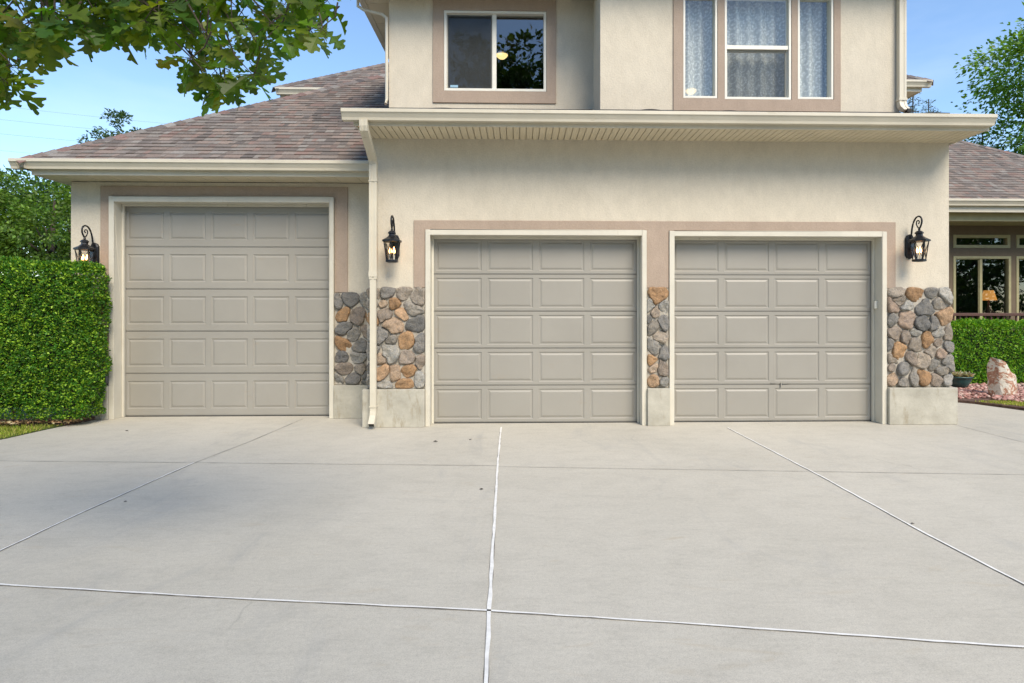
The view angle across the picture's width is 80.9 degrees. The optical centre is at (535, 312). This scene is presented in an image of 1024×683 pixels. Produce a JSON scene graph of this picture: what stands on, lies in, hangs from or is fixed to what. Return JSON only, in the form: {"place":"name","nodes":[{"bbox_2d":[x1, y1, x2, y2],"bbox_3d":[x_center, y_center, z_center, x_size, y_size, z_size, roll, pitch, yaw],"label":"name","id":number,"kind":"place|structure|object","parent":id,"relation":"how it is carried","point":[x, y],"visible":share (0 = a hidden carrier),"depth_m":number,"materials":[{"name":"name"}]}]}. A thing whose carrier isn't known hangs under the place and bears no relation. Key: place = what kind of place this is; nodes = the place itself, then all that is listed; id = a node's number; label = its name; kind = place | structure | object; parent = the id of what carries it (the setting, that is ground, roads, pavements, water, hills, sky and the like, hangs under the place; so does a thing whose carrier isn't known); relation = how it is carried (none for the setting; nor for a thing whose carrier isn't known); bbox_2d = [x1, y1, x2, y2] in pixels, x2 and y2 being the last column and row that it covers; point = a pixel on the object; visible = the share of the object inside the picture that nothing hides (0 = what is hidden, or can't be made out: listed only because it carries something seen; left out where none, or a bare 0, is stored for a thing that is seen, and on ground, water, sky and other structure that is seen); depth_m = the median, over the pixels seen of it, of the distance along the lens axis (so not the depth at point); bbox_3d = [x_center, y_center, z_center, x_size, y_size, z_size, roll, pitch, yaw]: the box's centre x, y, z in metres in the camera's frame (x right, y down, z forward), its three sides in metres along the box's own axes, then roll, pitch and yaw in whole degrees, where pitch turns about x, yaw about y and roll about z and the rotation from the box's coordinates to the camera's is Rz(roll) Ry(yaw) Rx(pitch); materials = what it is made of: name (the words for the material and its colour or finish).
{"place":"outdoors","nodes":[
{"label":"outdoors","id":0,"kind":"place"},
{"bbox_2d":[0,407,62,415],"bbox_3d":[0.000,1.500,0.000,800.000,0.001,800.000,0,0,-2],"label":"ground","id":1,"kind":"structure","parent":0,"point":[25,414],"depth_m":9.04,"materials":[{"name":"soil"}]},
{"bbox_2d":[0,180,32,275],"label":"leafy tree","id":2,"kind":"object","parent":1,"relation":"on","point":[15,195],"visible":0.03,"depth_m":20.71,"materials":[{"name":"green plant"}]},
{"bbox_2d":[0,190,47,259],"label":"leafy tree","id":3,"kind":"object","parent":1,"relation":"on","point":[25,245],"visible":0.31,"depth_m":19.74,"materials":[{"name":"green plant"}]},
{"bbox_2d":[0,165,70,275],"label":"leafy tree","id":4,"kind":"object","parent":1,"relation":"on","point":[56,238],"visible":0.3,"depth_m":19.20,"materials":[{"name":"green plant"}]},
{"bbox_2d":[0,415,94,425],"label":"hedge bed","id":5,"kind":"object","parent":1,"relation":"on","point":[71,422],"visible":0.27,"depth_m":7.93,"materials":[{"name":"soil"}]},
{"bbox_2d":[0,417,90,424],"bbox_3d":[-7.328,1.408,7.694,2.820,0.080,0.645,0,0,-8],"label":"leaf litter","id":6,"kind":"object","parent":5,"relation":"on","point":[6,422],"visible":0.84,"depth_m":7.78,"materials":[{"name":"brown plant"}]},
{"bbox_2d":[0,256,112,420],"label":"clipped hedge","id":7,"kind":"object","parent":5,"relation":"on","point":[47,334],"visible":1,"depth_m":7.74,"materials":[{"name":"green plant"}]},
{"bbox_2d":[63,108,140,198],"bbox_3d":[-19.954,-3.948,28.722,5.355,11.646,5.104,0,0,-2],"label":"feathery tree","id":8,"kind":"object","parent":1,"relation":"on","point":[121,115],"visible":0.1,"depth_m":28.39,"materials":[{"name":"green plant"}]},
{"bbox_2d":[0,0,347,116],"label":"oak tree","id":9,"kind":"object","parent":1,"relation":"on","point":[97,26],"visible":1,"depth_m":2.48,"materials":[{"name":"green plant"}]},
{"bbox_2d":[8,0,1023,427],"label":"house","id":10,"kind":"structure","parent":1,"relation":"on","point":[594,210],"depth_m":8.04,"materials":[{"name":"beige paint"}]},
{"bbox_2d":[73,225,99,262],"bbox_3d":[-6.113,-0.892,8.166,0.218,0.606,0.336,0,0,-2],"label":"wall lantern","id":11,"kind":"object","parent":10,"relation":"attached to","point":[93,251],"depth_m":8.14,"materials":[{"name":"black metal"}]},
{"bbox_2d":[125,206,328,416],"bbox_3d":[-4.364,-0.034,8.571,2.948,3.008,0.064,0,0,-2],"label":"garage door","id":12,"kind":"structure","parent":10,"relation":"in","point":[227,308],"depth_m":8.54,"materials":[{"name":"metal"}]},
{"bbox_2d":[382,215,401,262],"bbox_3d":[-1.821,-0.937,7.625,0.218,0.606,0.336,0,0,-2],"label":"wall lantern","id":13,"kind":"object","parent":10,"relation":"attached to","point":[393,240],"depth_m":7.55,"materials":[{"name":"black metal"}]},
{"bbox_2d":[444,10,545,91],"bbox_3d":[-0.584,-3.745,8.631,1.458,1.146,0.112,0,0,-2],"label":"window","id":14,"kind":"structure","parent":10,"relation":"in","point":[470,37],"depth_m":8.60,"materials":[{"name":"plastic"}]},
{"bbox_2d":[497,41,507,59],"bbox_3d":[-0.563,-4.320,9.888,0.205,0.270,0.205,0,0,-2],"label":"ceiling lamp","id":15,"kind":"object","parent":10,"relation":"hanging from","point":[501,55],"visible":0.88,"depth_m":9.85,"materials":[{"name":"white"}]},
{"bbox_2d":[434,239,636,423],"bbox_3d":[-0.001,0.229,8.051,2.762,2.482,0.064,0,0,-2],"label":"garage door","id":16,"kind":"structure","parent":10,"relation":"in","point":[526,330],"depth_m":8.03,"materials":[{"name":"metal"}]},
{"bbox_2d":[685,0,712,95],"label":"lace curtain","id":17,"kind":"object","parent":10,"relation":"hanging from","point":[698,47],"visible":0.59,"depth_m":8.11,"materials":[{"name":"white fabric"}]},
{"bbox_2d":[683,0,716,97],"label":"window","id":18,"kind":"structure","parent":10,"relation":"in","point":[714,1],"depth_m":7.90,"materials":[{"name":"plastic"}]},
{"bbox_2d":[727,1,784,96],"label":"lace curtain","id":19,"kind":"object","parent":10,"relation":"hanging from","point":[760,23],"visible":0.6,"depth_m":8.14,"materials":[{"name":"white fabric"}]},
{"bbox_2d":[725,0,790,99],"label":"window","id":20,"kind":"structure","parent":10,"relation":"in","point":[786,50],"depth_m":7.93,"materials":[{"name":"plastic"}]},
{"bbox_2d":[674,240,870,421],"bbox_3d":[3.187,0.231,8.129,2.769,2.478,0.084,0,0,-2],"label":"garage door","id":21,"kind":"structure","parent":10,"relation":"in","point":[765,330],"depth_m":8.11,"materials":[{"name":"metal"}]},
{"bbox_2d":[800,2,826,96],"bbox_3d":[3.701,-3.515,8.155,0.570,1.470,0.075,0,0,-2],"label":"lace curtain","id":22,"kind":"object","parent":10,"relation":"hanging from","point":[813,49],"visible":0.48,"depth_m":8.16,"materials":[{"name":"white fabric"}]},
{"bbox_2d":[798,0,832,99],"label":"window","id":23,"kind":"structure","parent":10,"relation":"in","point":[829,2],"depth_m":7.94,"materials":[{"name":"plastic"}]},
{"bbox_2d":[905,215,930,261],"bbox_3d":[4.961,-0.962,7.812,0.218,0.606,0.336,0,0,-2],"label":"wall lantern","id":24,"kind":"object","parent":10,"relation":"attached to","point":[911,248],"depth_m":7.77,"materials":[{"name":"black metal"}]},
{"bbox_2d":[953,235,1009,247],"bbox_3d":[10.315,-1.657,13.934,1.346,0.303,0.112,0,0,-2],"label":"window","id":25,"kind":"structure","parent":10,"relation":"in","point":[1006,238],"depth_m":13.88,"materials":[{"name":"paint"}]},
{"bbox_2d":[953,256,1010,328],"bbox_3d":[10.324,-0.374,13.934,1.366,1.884,0.112,0,0,-2],"label":"window","id":26,"kind":"structure","parent":10,"relation":"in","point":[1007,258],"depth_m":13.90,"materials":[{"name":"paint"}]},
{"bbox_2d":[952,313,1023,329],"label":"porch railing","id":27,"kind":"object","parent":10,"relation":"attached to","point":[972,315],"visible":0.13,"depth_m":13.09,"materials":[{"name":"paint"}]},
{"bbox_2d":[1016,235,1023,247],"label":"window","id":28,"kind":"structure","parent":10,"relation":"in","point":[1018,237],"depth_m":13.90,"materials":[{"name":"paint"}]},
{"bbox_2d":[1016,256,1023,320],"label":"window","id":29,"kind":"structure","parent":10,"relation":"in","point":[1018,258],"depth_m":13.90,"materials":[{"name":"paint"}]},
{"bbox_2d":[903,93,926,112],"bbox_3d":[16.755,-4.330,26.785,5.340,11.600,5.368,0,0,-2],"label":"spruce tree","id":30,"kind":"object","parent":1,"relation":"on","point":[912,105],"visible":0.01,"depth_m":26.75,"materials":[{"name":"green plant"}]},
{"bbox_2d":[921,99,938,111],"bbox_3d":[17.641,-4.080,27.032,5.904,11.100,5.985,0,0,-2],"label":"spruce tree","id":31,"kind":"object","parent":1,"relation":"on","point":[928,102],"visible":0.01,"depth_m":26.91,"materials":[{"name":"green plant"}]},
{"bbox_2d":[972,131,996,145],"bbox_3d":[18.551,-3.180,25.020,4.817,9.300,4.713,0,0,-43],"label":"spruce tree","id":32,"kind":"object","parent":1,"relation":"on","point":[983,138],"depth_m":24.98,"materials":[{"name":"green plant"}]},
{"bbox_2d":[951,1,1023,154],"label":"maple tree","id":33,"kind":"object","parent":1,"relation":"on","point":[1005,96],"visible":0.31,"depth_m":22.93,"materials":[{"name":"green plant"}]},
{"bbox_2d":[958,380,1023,410],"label":"planting bed","id":34,"kind":"object","parent":1,"relation":"on","point":[1000,405],"visible":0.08,"depth_m":9.63,"materials":[{"name":"soil"}]},
{"bbox_2d":[951,382,1023,402],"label":"gravel","id":35,"kind":"structure","parent":34,"relation":"on","point":[974,390],"depth_m":10.39,"materials":[{"name":"pink gravel"}]},
{"bbox_2d":[951,370,975,387],"bbox_3d":[8.013,1.243,11.375,0.485,0.334,0.458,0,0,-2],"label":"planter bowl","id":36,"kind":"object","parent":35,"relation":"on","point":[962,379],"visible":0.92,"depth_m":11.23,"materials":[{"name":"teal ceramic"}]},
{"bbox_2d":[987,357,1017,395],"bbox_3d":[8.071,1.096,10.367,0.404,0.660,0.379,0,0,-21],"label":"landscape rock","id":37,"kind":"object","parent":35,"relation":"on","point":[1001,379],"visible":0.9,"depth_m":10.25,"materials":[{"name":"beige stone"}]},
{"bbox_2d":[951,316,1023,383],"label":"clipped hedge","id":38,"kind":"object","parent":34,"relation":"on","point":[976,347],"visible":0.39,"depth_m":11.91,"materials":[{"name":"green plant"}]},
{"bbox_2d":[0,423,64,439],"bbox_3d":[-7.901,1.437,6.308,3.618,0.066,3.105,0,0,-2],"label":"grass","id":39,"kind":"structure","parent":0,"point":[18,430],"depth_m":7.46,"materials":[{"name":"green plant"}]},
{"bbox_2d":[0,168,70,271],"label":"leafy tree","id":40,"kind":"object","parent":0,"point":[40,186],"visible":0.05,"depth_m":23.32,"materials":[{"name":"green plant"}]},
{"bbox_2d":[0,416,1023,682],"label":"driveway","id":41,"kind":"structure","parent":0,"point":[700,522],"depth_m":3.68,"materials":[{"name":"concrete"}]},
{"bbox_2d":[0,462,194,550],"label":"driveway joint","id":42,"kind":"object","parent":41,"relation":"on","point":[90,508],"visible":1,"depth_m":4.43,"materials":[{"name":"grey concrete"}]},
{"bbox_2d":[81,461,496,465],"bbox_3d":[-3.318,1.466,5.881,5.903,0.001,0.014,0,0,2],"label":"driveway joint","id":43,"kind":"object","parent":41,"relation":"on","point":[289,463],"visible":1,"depth_m":5.84,"materials":[{"name":"grey concrete"}]},
{"bbox_2d":[483,435,500,682],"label":"driveway joint","id":44,"kind":"object","parent":41,"relation":"on","point":[488,591],"visible":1,"depth_m":3.26,"materials":[{"name":"grey concrete"}]},
{"bbox_2d":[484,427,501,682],"bbox_3d":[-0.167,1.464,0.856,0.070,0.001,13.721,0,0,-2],"label":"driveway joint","id":45,"kind":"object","parent":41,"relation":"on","point":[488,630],"visible":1,"depth_m":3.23,"materials":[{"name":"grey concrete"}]},
{"bbox_2d":[0,583,1023,647],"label":"driveway joint","id":46,"kind":"object","parent":41,"relation":"on","point":[543,613],"visible":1,"depth_m":2.91,"materials":[{"name":"grey concrete"}]},
{"bbox_2d":[502,466,1023,474],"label":"driveway joint","id":47,"kind":"object","parent":41,"relation":"on","point":[761,470],"visible":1,"depth_m":5.58,"materials":[{"name":"grey concrete"}]},
{"bbox_2d":[728,428,1023,584],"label":"driveway joint","id":48,"kind":"object","parent":41,"relation":"on","point":[888,512],"visible":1,"depth_m":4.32,"materials":[{"name":"grey concrete"}]},
{"bbox_2d":[0,0,1023,275],"label":"sky","id":49,"kind":"structure","parent":0,"point":[937,30],"materials":[{"name":"blue"}]},
{"bbox_2d":[953,403,1023,442],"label":"walkway","id":50,"kind":"structure","parent":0,"point":[1003,422],"depth_m":8.21,"materials":[{"name":"concrete"}]},
{"bbox_2d":[982,290,996,319],"bbox_3d":[11.021,-0.140,14.610,0.337,0.820,0.337,0,0,-2],"label":"table lamp","id":51,"kind":"object","parent":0,"point":[988,295],"visible":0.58,"depth_m":14.54,"materials":[{"name":"orange fabric"}]},
{"bbox_2d":[975,399,1023,405],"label":"grass","id":52,"kind":"structure","parent":0,"point":[1004,402],"depth_m":9.52,"materials":[{"name":"green plant"}]}
]}

